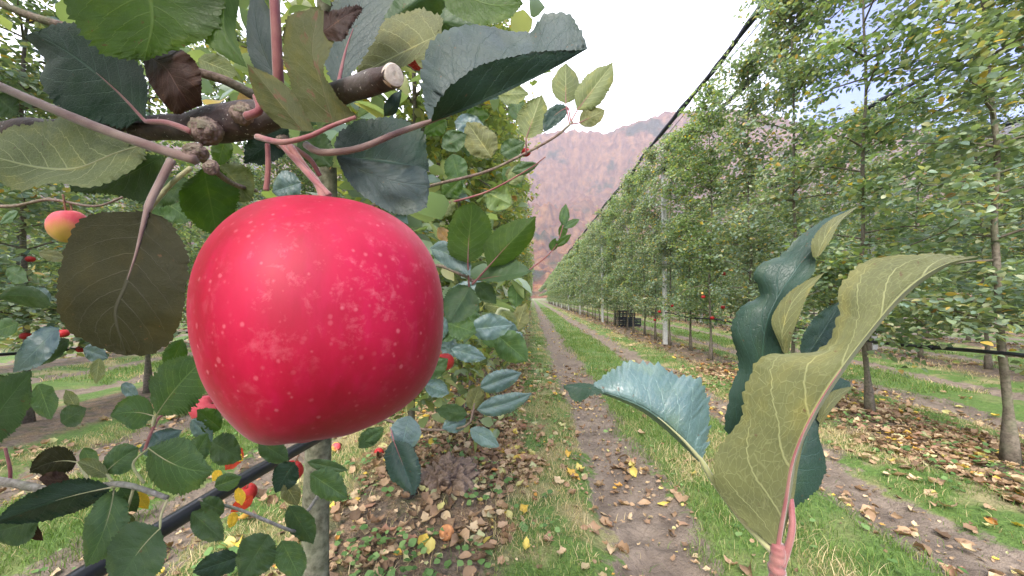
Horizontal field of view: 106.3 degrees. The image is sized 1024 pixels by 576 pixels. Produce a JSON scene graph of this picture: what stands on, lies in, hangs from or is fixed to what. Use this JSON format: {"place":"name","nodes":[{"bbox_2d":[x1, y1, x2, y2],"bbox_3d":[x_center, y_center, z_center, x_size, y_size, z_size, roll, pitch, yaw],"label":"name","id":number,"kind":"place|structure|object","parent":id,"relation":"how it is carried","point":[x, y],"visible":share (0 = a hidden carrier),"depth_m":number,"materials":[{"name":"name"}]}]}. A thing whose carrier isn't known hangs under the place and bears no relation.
{"place":"outdoors","nodes":[
{"label":"outdoors","id":0,"kind":"place"},
{"bbox_2d":[0,331,187,355],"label":"irrigation pipe","id":1,"kind":"object","parent":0,"point":[12,353],"depth_m":2.96,"materials":[{"name":"black plastic"}]},
{"bbox_2d":[0,298,1023,575],"bbox_3d":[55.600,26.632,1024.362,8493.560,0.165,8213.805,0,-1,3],"label":"ground","id":2,"kind":"structure","parent":0,"point":[98,400],"depth_m":2.12,"materials":[{"name":"plant"}]},
{"bbox_2d":[0,58,56,275],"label":"apple tree","id":3,"kind":"object","parent":2,"relation":"on","point":[12,73],"visible":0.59,"depth_m":2.88,"materials":[{"name":"green plant"}]},
{"bbox_2d":[59,326,69,336],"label":"apple","id":4,"kind":"object","parent":3,"relation":"hanging from","point":[64,333],"visible":0.81,"depth_m":2.59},
{"bbox_2d":[0,64,69,343],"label":"apple tree","id":5,"kind":"object","parent":2,"relation":"on","point":[14,229],"visible":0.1,"depth_m":5.68,"materials":[{"name":"green plant"}]},
{"bbox_2d":[0,0,151,423],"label":"apple tree","id":6,"kind":"object","parent":2,"relation":"on","point":[51,317],"visible":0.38,"depth_m":3.06,"materials":[{"name":"green plant"}]},
{"bbox_2d":[18,330,31,338],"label":"apple","id":7,"kind":"object","parent":6,"relation":"hanging from","point":[25,335],"visible":0.87,"depth_m":2.98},
{"bbox_2d":[30,193,142,356],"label":"apple tree","id":8,"kind":"object","parent":2,"relation":"on","point":[94,200],"visible":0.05,"depth_m":6.46,"materials":[{"name":"green plant"}]},
{"bbox_2d":[29,42,227,393],"bbox_3d":[-3.814,-1.183,4.117,1.159,4.671,1.867,0,-1,3],"label":"apple tree","id":9,"kind":"object","parent":2,"relation":"on","point":[147,364],"visible":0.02,"depth_m":4.06,"materials":[{"name":"green plant"}]},
{"bbox_2d":[92,141,181,230],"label":"apple tree","id":10,"kind":"object","parent":2,"relation":"on","point":[129,206],"visible":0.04,"depth_m":7.24,"materials":[{"name":"green plant"}]},
{"bbox_2d":[168,140,211,343],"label":"apple tree","id":11,"kind":"object","parent":2,"relation":"on","point":[182,231],"visible":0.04,"depth_m":8.48,"materials":[{"name":"green plant"}]},
{"bbox_2d":[178,30,272,300],"bbox_3d":[-3.840,-1.239,5.050,1.138,4.833,1.897,0,-1,3],"label":"apple tree","id":12,"kind":"object","parent":2,"relation":"on","point":[238,204],"visible":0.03,"depth_m":5.03,"materials":[{"name":"green plant"}]},
{"bbox_2d":[197,147,254,234],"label":"apple tree","id":13,"kind":"object","parent":2,"relation":"on","point":[233,155],"visible":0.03,"depth_m":9.63,"materials":[{"name":"green plant"}]},
{"bbox_2d":[237,135,314,200],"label":"apple tree","id":14,"kind":"object","parent":2,"relation":"on","point":[288,161],"visible":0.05,"depth_m":6.02,"materials":[{"name":"green plant"}]},
{"bbox_2d":[251,126,318,194],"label":"apple tree","id":15,"kind":"object","parent":2,"relation":"on","point":[311,185],"visible":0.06,"depth_m":6.81,"materials":[{"name":"green plant"}]},
{"bbox_2d":[0,0,586,575],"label":"apple tree","id":16,"kind":"object","parent":2,"relation":"on","point":[122,278],"visible":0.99,"depth_m":0.17,"materials":[{"name":"green plant"}]},
{"bbox_2d":[44,194,86,242],"bbox_3d":[-0.715,-0.111,0.619,0.051,0.078,0.051,-3,5,-13],"label":"apple","id":17,"kind":"object","parent":16,"relation":"hanging from","point":[59,225],"visible":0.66,"depth_m":0.60,"materials":[{"name":"food"}]},
{"bbox_2d":[186,144,443,445],"bbox_3d":[-0.061,-0.005,0.128,0.076,0.109,0.078,0,-1,3],"label":"apple","id":18,"kind":"object","parent":16,"relation":"hanging from","point":[318,316],"visible":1,"depth_m":0.10,"materials":[{"name":"food"}]},
{"bbox_2d":[563,206,976,575],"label":"apple shoot","id":19,"kind":"object","parent":16,"relation":"attached to","point":[769,468],"visible":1,"depth_m":0.14,"materials":[{"name":"green plant"}]},
{"bbox_2d":[0,0,614,575],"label":"apple tree","id":20,"kind":"object","parent":2,"relation":"on","point":[462,240],"visible":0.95,"depth_m":0.50,"materials":[{"name":"green plant"}]},
{"bbox_2d":[188,395,221,418],"bbox_3d":[-0.492,0.193,0.619,0.047,0.049,0.045,1,-2,-38],"label":"apple","id":21,"kind":"object","parent":20,"relation":"hanging from","point":[206,402],"visible":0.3,"depth_m":0.60,"materials":[{"name":"food"}]},
{"bbox_2d":[241,483,257,498],"bbox_3d":[-0.655,0.496,0.949,0.048,0.060,0.048,17,11,3],"label":"apple","id":22,"kind":"object","parent":20,"relation":"hanging from","point":[250,489],"visible":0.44,"depth_m":0.95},
{"bbox_2d":[289,454,303,478],"bbox_3d":[-0.513,0.418,0.898,0.052,0.064,0.052,17,5,3],"label":"apple","id":23,"kind":"object","parent":20,"relation":"hanging from","point":[300,467],"visible":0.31,"depth_m":0.90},
{"bbox_2d":[408,60,422,70],"bbox_3d":[-0.183,-0.464,0.752,0.054,0.066,0.054,9,-6,11],"label":"apple","id":24,"kind":"object","parent":20,"relation":"hanging from","point":[414,65],"visible":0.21,"depth_m":0.75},
{"bbox_2d":[439,351,453,369],"bbox_3d":[-0.146,0.144,0.802,0.047,0.060,0.047,-12,-9,11],"label":"apple","id":25,"kind":"object","parent":20,"relation":"hanging from","point":[450,363],"visible":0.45,"depth_m":0.79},
{"bbox_2d":[332,443,340,451],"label":"apple","id":26,"kind":"object","parent":2,"relation":"on","point":[335,446],"visible":0.98,"depth_m":2.62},
{"bbox_2d":[337,174,360,198],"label":"apple tree","id":27,"kind":"object","parent":2,"relation":"on","point":[338,180],"depth_m":7.99,"materials":[{"name":"green plant"}]},
{"bbox_2d":[213,0,529,499],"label":"apple tree","id":28,"kind":"object","parent":2,"relation":"on","point":[417,110],"visible":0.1,"depth_m":1.93,"materials":[{"name":"green plant"}]},
{"bbox_2d":[66,439,324,575],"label":"irrigation pipe","id":29,"kind":"object","parent":28,"relation":"attached to","point":[176,520],"depth_m":0.61,"materials":[{"name":"black plastic"}]},
{"bbox_2d":[439,524,453,540],"bbox_3d":[-0.271,1.026,1.608,0.067,0.062,0.058,-1,-2,36],"label":"apple","id":30,"kind":"object","parent":2,"relation":"on","point":[447,533],"visible":0.94,"depth_m":1.59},
{"bbox_2d":[420,451,481,492],"bbox_3d":[-0.369,0.998,2.107,0.410,0.172,0.346,0,-1,3],"label":"molehill","id":31,"kind":"object","parent":2,"relation":"on","point":[448,470],"visible":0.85,"depth_m":2.04,"materials":[{"name":"soil"}]},
{"bbox_2d":[371,19,549,407],"bbox_3d":[-0.405,-1.193,2.967,1.378,4.628,1.907,0,-1,3],"label":"apple tree","id":32,"kind":"object","parent":2,"relation":"on","point":[497,158],"visible":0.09,"depth_m":2.82,"materials":[{"name":"green plant"}]},
{"bbox_2d":[432,22,529,391],"bbox_3d":[-0.389,-1.274,3.879,1.378,4.835,1.907,0,-1,3],"label":"apple tree","id":33,"kind":"object","parent":2,"relation":"on","point":[501,216],"visible":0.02,"depth_m":3.91,"materials":[{"name":"green plant"}]},
{"bbox_2d":[448,105,541,376],"bbox_3d":[-0.324,-1.085,4.838,1.378,4.524,1.907,0,-1,3],"label":"apple tree","id":34,"kind":"object","parent":2,"relation":"on","point":[512,218],"visible":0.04,"depth_m":4.76,"materials":[{"name":"green plant"}]},
{"bbox_2d":[480,86,540,360],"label":"apple tree","id":35,"kind":"object","parent":2,"relation":"on","point":[513,207],"visible":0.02,"depth_m":5.81,"materials":[{"name":"green plant"}]},
{"bbox_2d":[0,307,1023,575],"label":"grass","id":36,"kind":"structure","parent":2,"relation":"on","point":[570,341],"depth_m":2.26,"materials":[{"name":"plant"}]},
{"bbox_2d":[0,184,1023,295],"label":"distant orchard foliage","id":37,"kind":"object","parent":2,"relation":"on","point":[542,288],"visible":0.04,"depth_m":15.58,"materials":[{"name":"plant"}]},
{"bbox_2d":[0,310,1023,575],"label":"fallen leaves","id":38,"kind":"object","parent":2,"relation":"on","point":[524,460],"visible":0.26,"depth_m":2.31,"materials":[{"name":"brown plant"}]},
{"bbox_2d":[4,361,1023,575],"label":"weeds","id":39,"kind":"object","parent":2,"relation":"on","point":[412,543],"visible":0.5,"depth_m":1.73,"materials":[{"name":"green plant"}]},
{"bbox_2d":[502,123,539,329],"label":"apple tree","id":40,"kind":"object","parent":2,"relation":"on","point":[524,263],"visible":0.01,"depth_m":7.66,"materials":[{"name":"green plant"}]},
{"bbox_2d":[520,193,536,316],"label":"apple tree","id":41,"kind":"object","parent":2,"relation":"on","point":[528,251],"visible":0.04,"depth_m":11.69,"materials":[{"name":"green plant"}]},
{"bbox_2d":[519,175,538,321],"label":"apple tree","id":42,"kind":"object","parent":2,"relation":"on","point":[528,209],"visible":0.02,"depth_m":9.63,"materials":[{"name":"green plant"}]},
{"bbox_2d":[561,253,566,308],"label":"apple tree","id":43,"kind":"object","parent":2,"relation":"on","point":[563,266],"visible":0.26,"depth_m":33.07,"materials":[{"name":"green plant"}]},
{"bbox_2d":[561,258,571,303],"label":"apple tree","id":44,"kind":"object","parent":2,"relation":"on","point":[566,293],"visible":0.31,"depth_m":31.03,"materials":[{"name":"green plant"}]},
{"bbox_2d":[565,249,575,310],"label":"apple tree","id":45,"kind":"object","parent":2,"relation":"on","point":[567,286],"visible":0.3,"depth_m":28.28,"materials":[{"name":"green plant"}]},
{"bbox_2d":[567,252,576,311],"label":"apple tree","id":46,"kind":"object","parent":2,"relation":"on","point":[569,262],"visible":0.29,"depth_m":26.33,"materials":[{"name":"green plant"}]},
{"bbox_2d":[566,250,578,310],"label":"apple tree","id":47,"kind":"object","parent":2,"relation":"on","point":[570,297],"visible":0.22,"depth_m":27.23,"materials":[{"name":"green plant"}]},
{"bbox_2d":[569,248,582,312],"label":"apple tree","id":48,"kind":"object","parent":2,"relation":"on","point":[576,249],"visible":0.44,"depth_m":24.46,"materials":[{"name":"green plant"}]},
{"bbox_2d":[570,244,583,300],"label":"apple tree","id":49,"kind":"object","parent":2,"relation":"on","point":[575,297],"visible":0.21,"depth_m":25.45,"materials":[{"name":"green plant"}]},
{"bbox_2d":[571,239,586,306],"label":"apple tree","id":50,"kind":"object","parent":2,"relation":"on","point":[576,284],"visible":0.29,"depth_m":23.45,"materials":[{"name":"green plant"}]},
{"bbox_2d":[573,241,585,314],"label":"apple tree","id":51,"kind":"object","parent":2,"relation":"on","point":[577,247],"visible":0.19,"depth_m":22.55,"materials":[{"name":"green plant"}]},
{"bbox_2d":[574,239,588,315],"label":"apple tree","id":52,"kind":"object","parent":2,"relation":"on","point":[580,291],"visible":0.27,"depth_m":21.56,"materials":[{"name":"green plant"}]},
{"bbox_2d":[576,230,594,315],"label":"apple tree","id":53,"kind":"object","parent":2,"relation":"on","point":[583,266],"visible":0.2,"depth_m":20.50,"materials":[{"name":"green plant"}]},
{"bbox_2d":[578,232,596,316],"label":"apple tree","id":54,"kind":"object","parent":2,"relation":"on","point":[580,260],"visible":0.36,"depth_m":19.73,"materials":[{"name":"green plant"}]},
{"bbox_2d":[580,223,597,317],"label":"apple tree","id":55,"kind":"object","parent":2,"relation":"on","point":[588,280],"visible":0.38,"depth_m":18.70,"materials":[{"name":"green plant"}]},
{"bbox_2d":[583,221,601,318],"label":"apple tree","id":56,"kind":"object","parent":2,"relation":"on","point":[591,234],"visible":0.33,"depth_m":17.65,"materials":[{"name":"green plant"}]},
{"bbox_2d":[586,219,609,320],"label":"apple tree","id":57,"kind":"object","parent":2,"relation":"on","point":[596,306],"visible":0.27,"depth_m":16.79,"materials":[{"name":"green plant"}]},
{"bbox_2d":[588,211,614,307],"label":"apple tree","id":58,"kind":"object","parent":2,"relation":"on","point":[600,288],"visible":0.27,"depth_m":15.86,"materials":[{"name":"green plant"}]},
{"bbox_2d":[589,205,614,323],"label":"apple tree","id":59,"kind":"object","parent":2,"relation":"on","point":[598,228],"visible":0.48,"depth_m":14.83,"materials":[{"name":"green plant"}]},
{"bbox_2d":[601,231,603,321],"bbox_3d":[3.689,-0.482,15.693,0.110,3.860,0.110,0,-1,3],"label":"orchard post","id":60,"kind":"object","parent":2,"relation":"on","point":[602,315],"visible":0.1,"depth_m":15.64,"materials":[{"name":"concrete"}]},
{"bbox_2d":[598,195,629,324],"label":"apple tree","id":61,"kind":"object","parent":2,"relation":"on","point":[606,223],"visible":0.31,"depth_m":13.95,"materials":[{"name":"green plant"}]},
{"bbox_2d":[599,194,633,326],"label":"apple tree","id":62,"kind":"object","parent":2,"relation":"on","point":[611,215],"visible":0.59,"depth_m":12.88,"materials":[{"name":"green plant"}]},
{"bbox_2d":[604,191,640,329],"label":"apple tree","id":63,"kind":"object","parent":2,"relation":"on","point":[621,247],"visible":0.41,"depth_m":11.99,"materials":[{"name":"green plant"}]},
{"bbox_2d":[615,318,634,326],"bbox_3d":[3.939,1.203,13.383,0.580,0.274,0.380,0,-1,-8],"label":"fruit crate","id":64,"kind":"object","parent":2,"relation":"on","point":[622,323],"visible":0.65,"depth_m":13.21,"materials":[{"name":"black plastic"}]},
{"bbox_2d":[615,310,634,318],"bbox_3d":[3.939,0.920,13.391,0.580,0.274,0.380,0,-1,-11],"label":"fruit crate","id":65,"kind":"object","parent":64,"relation":"on","point":[622,315],"visible":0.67,"depth_m":13.23,"materials":[{"name":"black plastic"}]},
{"bbox_2d":[611,165,653,332],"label":"apple tree","id":66,"kind":"object","parent":2,"relation":"on","point":[628,185],"visible":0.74,"depth_m":10.98,"materials":[{"name":"green plant"}]},
{"bbox_2d":[619,165,667,335],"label":"apple tree","id":67,"kind":"object","parent":2,"relation":"on","point":[633,197],"visible":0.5,"depth_m":10.07,"materials":[{"name":"green plant"}]},
{"bbox_2d":[641,232,653,315],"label":"apple tree","id":68,"kind":"object","parent":2,"relation":"on","point":[650,254],"visible":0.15,"depth_m":20.74,"materials":[{"name":"green plant"}]},
{"bbox_2d":[612,54,967,252],"bbox_3d":[8.812,-2.471,45.171,0.193,0.184,89.002,0,-1,3],"label":"hail net roll","id":69,"kind":"object","parent":68,"relation":"on","point":[881,99],"visible":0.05,"depth_m":7.00,"materials":[{"name":"fabric"}]},
{"bbox_2d":[629,141,682,339],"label":"apple tree","id":70,"kind":"object","parent":2,"relation":"on","point":[648,214],"visible":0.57,"depth_m":9.09,"materials":[{"name":"green plant"}]},
{"bbox_2d":[660,168,667,344],"bbox_3d":[3.296,-0.668,8.306,0.110,3.860,0.110,0,-1,3],"label":"orchard post","id":71,"kind":"object","parent":2,"relation":"on","point":[664,291],"visible":0.43,"depth_m":8.26,"materials":[{"name":"concrete"}]},
{"bbox_2d":[543,5,770,283],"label":"hail net roll","id":72,"kind":"object","parent":71,"relation":"attached to","point":[744,29],"visible":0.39,"depth_m":6.68,"materials":[{"name":"fabric"}]},
{"bbox_2d":[645,221,1023,280],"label":"trellis wire","id":73,"kind":"object","parent":71,"relation":"attached to","point":[899,241],"visible":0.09,"depth_m":2.93,"materials":[{"name":"metal"}]},
{"bbox_2d":[640,124,700,345],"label":"apple tree","id":74,"kind":"object","parent":2,"relation":"on","point":[662,162],"visible":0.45,"depth_m":8.10,"materials":[{"name":"green plant"}]},
{"bbox_2d":[668,217,691,320],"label":"apple tree","id":75,"kind":"object","parent":2,"relation":"on","point":[678,271],"visible":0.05,"depth_m":16.93,"materials":[{"name":"green plant"}]},
{"bbox_2d":[672,215,693,321],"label":"apple tree","id":76,"kind":"object","parent":2,"relation":"on","point":[686,268],"visible":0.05,"depth_m":15.91,"materials":[{"name":"green plant"}]},
{"bbox_2d":[652,114,727,350],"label":"apple tree","id":77,"kind":"object","parent":2,"relation":"on","point":[669,189],"visible":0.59,"depth_m":7.11,"materials":[{"name":"green plant"}]},
{"bbox_2d":[679,217,707,322],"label":"apple tree","id":78,"kind":"object","parent":2,"relation":"on","point":[692,269],"visible":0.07,"depth_m":14.98,"materials":[{"name":"green plant"}]},
{"bbox_2d":[690,197,713,324],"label":"apple tree","id":79,"kind":"object","parent":2,"relation":"on","point":[704,201],"visible":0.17,"depth_m":13.99,"materials":[{"name":"green plant"}]},
{"bbox_2d":[666,72,764,359],"bbox_3d":[3.221,-1.123,6.332,1.224,4.670,1.817,0,-1,3],"label":"apple tree","id":80,"kind":"object","parent":2,"relation":"on","point":[712,170],"visible":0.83,"depth_m":6.27,"materials":[{"name":"green plant"}]},
{"bbox_2d":[703,195,740,325],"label":"apple tree","id":81,"kind":"object","parent":2,"relation":"on","point":[727,284],"visible":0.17,"depth_m":12.99,"materials":[{"name":"green plant"}]},
{"bbox_2d":[713,186,754,316],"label":"apple tree","id":82,"kind":"object","parent":2,"relation":"on","point":[736,280],"visible":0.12,"depth_m":12.11,"materials":[{"name":"green plant"}]},
{"bbox_2d":[732,174,773,305],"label":"apple tree","id":83,"kind":"object","parent":2,"relation":"on","point":[752,202],"visible":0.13,"depth_m":11.18,"materials":[{"name":"green plant"}]},
{"bbox_2d":[695,31,816,323],"bbox_3d":[3.208,-1.077,5.253,1.287,4.521,1.514,1,-2,-34],"label":"apple tree","id":84,"kind":"object","parent":2,"relation":"on","point":[743,71],"visible":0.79,"depth_m":5.20,"materials":[{"name":"green plant"}]},
{"bbox_2d":[749,173,802,316],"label":"apple tree","id":85,"kind":"object","parent":2,"relation":"on","point":[769,222],"visible":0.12,"depth_m":10.15,"materials":[{"name":"green plant"}]},
{"bbox_2d":[767,148,825,339],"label":"apple tree","id":86,"kind":"object","parent":2,"relation":"on","point":[791,220],"visible":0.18,"depth_m":9.27,"materials":[{"name":"green plant"}]},
{"bbox_2d":[731,0,882,352],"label":"apple tree","id":87,"kind":"object","parent":2,"relation":"on","point":[781,12],"visible":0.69,"depth_m":4.20,"materials":[{"name":"green plant"}]},
{"bbox_2d":[801,134,866,313],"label":"apple tree","id":88,"kind":"object","parent":2,"relation":"on","point":[827,200],"visible":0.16,"depth_m":8.25,"materials":[{"name":"green plant"}]},
{"bbox_2d":[817,193,853,303],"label":"apple tree","id":89,"kind":"object","parent":2,"relation":"on","point":[839,237],"visible":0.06,"depth_m":12.42,"materials":[{"name":"green plant"}]},
{"bbox_2d":[836,176,881,258],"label":"apple tree","id":90,"kind":"object","parent":2,"relation":"on","point":[853,215],"visible":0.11,"depth_m":11.66,"materials":[{"name":"green plant"}]},
{"bbox_2d":[826,88,914,350],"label":"apple tree","id":91,"kind":"object","parent":2,"relation":"on","point":[876,167],"visible":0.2,"depth_m":7.18,"materials":[{"name":"green plant"}]},
{"bbox_2d":[865,149,877,350],"bbox_3d":[6.805,-0.693,7.268,0.110,3.860,0.110,0,-1,3],"label":"orchard post","id":92,"kind":"object","parent":2,"relation":"on","point":[875,347],"visible":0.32,"depth_m":7.24,"materials":[{"name":"concrete"}]},
{"bbox_2d":[765,0,1003,410],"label":"apple tree","id":93,"kind":"object","parent":2,"relation":"on","point":[892,124],"visible":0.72,"depth_m":3.29,"materials":[{"name":"green plant"}]},
{"bbox_2d":[864,169,916,328],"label":"apple tree","id":94,"kind":"object","parent":2,"relation":"on","point":[893,213],"visible":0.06,"depth_m":10.52,"materials":[{"name":"green plant"}]},
{"bbox_2d":[856,76,978,358],"bbox_3d":[6.714,-1.126,6.365,1.159,4.671,1.867,0,-1,3],"label":"apple tree","id":95,"kind":"object","parent":2,"relation":"on","point":[916,208],"visible":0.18,"depth_m":6.33,"materials":[{"name":"green plant"}]},
{"bbox_2d":[892,172,960,337],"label":"apple tree","id":96,"kind":"object","parent":2,"relation":"on","point":[918,229],"visible":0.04,"depth_m":9.63,"materials":[{"name":"green plant"}]},
{"bbox_2d":[854,0,1023,465],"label":"apple tree","id":97,"kind":"object","parent":2,"relation":"on","point":[992,27],"visible":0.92,"depth_m":2.43,"materials":[{"name":"green plant"}]},
{"bbox_2d":[564,301,1023,357],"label":"irrigation pipe","id":98,"kind":"object","parent":97,"relation":"attached to","point":[1004,353],"visible":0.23,"depth_m":2.62,"materials":[{"name":"black plastic"}]},
{"bbox_2d":[915,65,1023,369],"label":"apple tree","id":99,"kind":"object","parent":2,"relation":"on","point":[988,363],"visible":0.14,"depth_m":5.41,"materials":[{"name":"green plant"}]},
{"bbox_2d":[927,139,1012,342],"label":"apple tree","id":100,"kind":"object","parent":2,"relation":"on","point":[968,338],"visible":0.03,"depth_m":8.70,"materials":[{"name":"green plant"}]},
{"bbox_2d":[969,9,1023,320],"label":"apple tree","id":101,"kind":"object","parent":2,"relation":"on","point":[1020,241],"visible":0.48,"depth_m":4.91,"materials":[{"name":"green plant"}]},
{"bbox_2d":[971,132,1023,318],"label":"apple tree","id":102,"kind":"object","parent":2,"relation":"on","point":[1019,214],"visible":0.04,"depth_m":7.87,"materials":[{"name":"green plant"}]},
{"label":"apple tree","id":103,"kind":"object","parent":2,"relation":"on","visible":0},
{"bbox_2d":[621,70,1023,256],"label":"trellis wire","id":104,"kind":"object","parent":103,"relation":"on","point":[861,146],"visible":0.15,"depth_m":3.29,"materials":[{"name":"metal"}]},
{"bbox_2d":[0,0,1023,146],"label":"sky","id":105,"kind":"structure","parent":0,"point":[659,51],"materials":[{"name":"white"}]},
{"bbox_2d":[7,109,1021,298],"bbox_3d":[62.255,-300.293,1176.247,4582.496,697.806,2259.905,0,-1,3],"label":"mountain","id":106,"kind":"structure","parent":0,"point":[580,175],"depth_m":1275.39,"materials":[{"name":"stone"}]},
{"bbox_2d":[617,1,837,210],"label":"hail net roll","id":107,"kind":"object","parent":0,"point":[744,88],"depth_m":6.01,"materials":[{"name":"fabric"}]},
{"bbox_2d":[761,116,1023,214],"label":"hail net roll","id":108,"kind":"object","parent":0,"point":[1008,124],"visible":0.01,"depth_m":8.04,"materials":[{"name":"fabric"}]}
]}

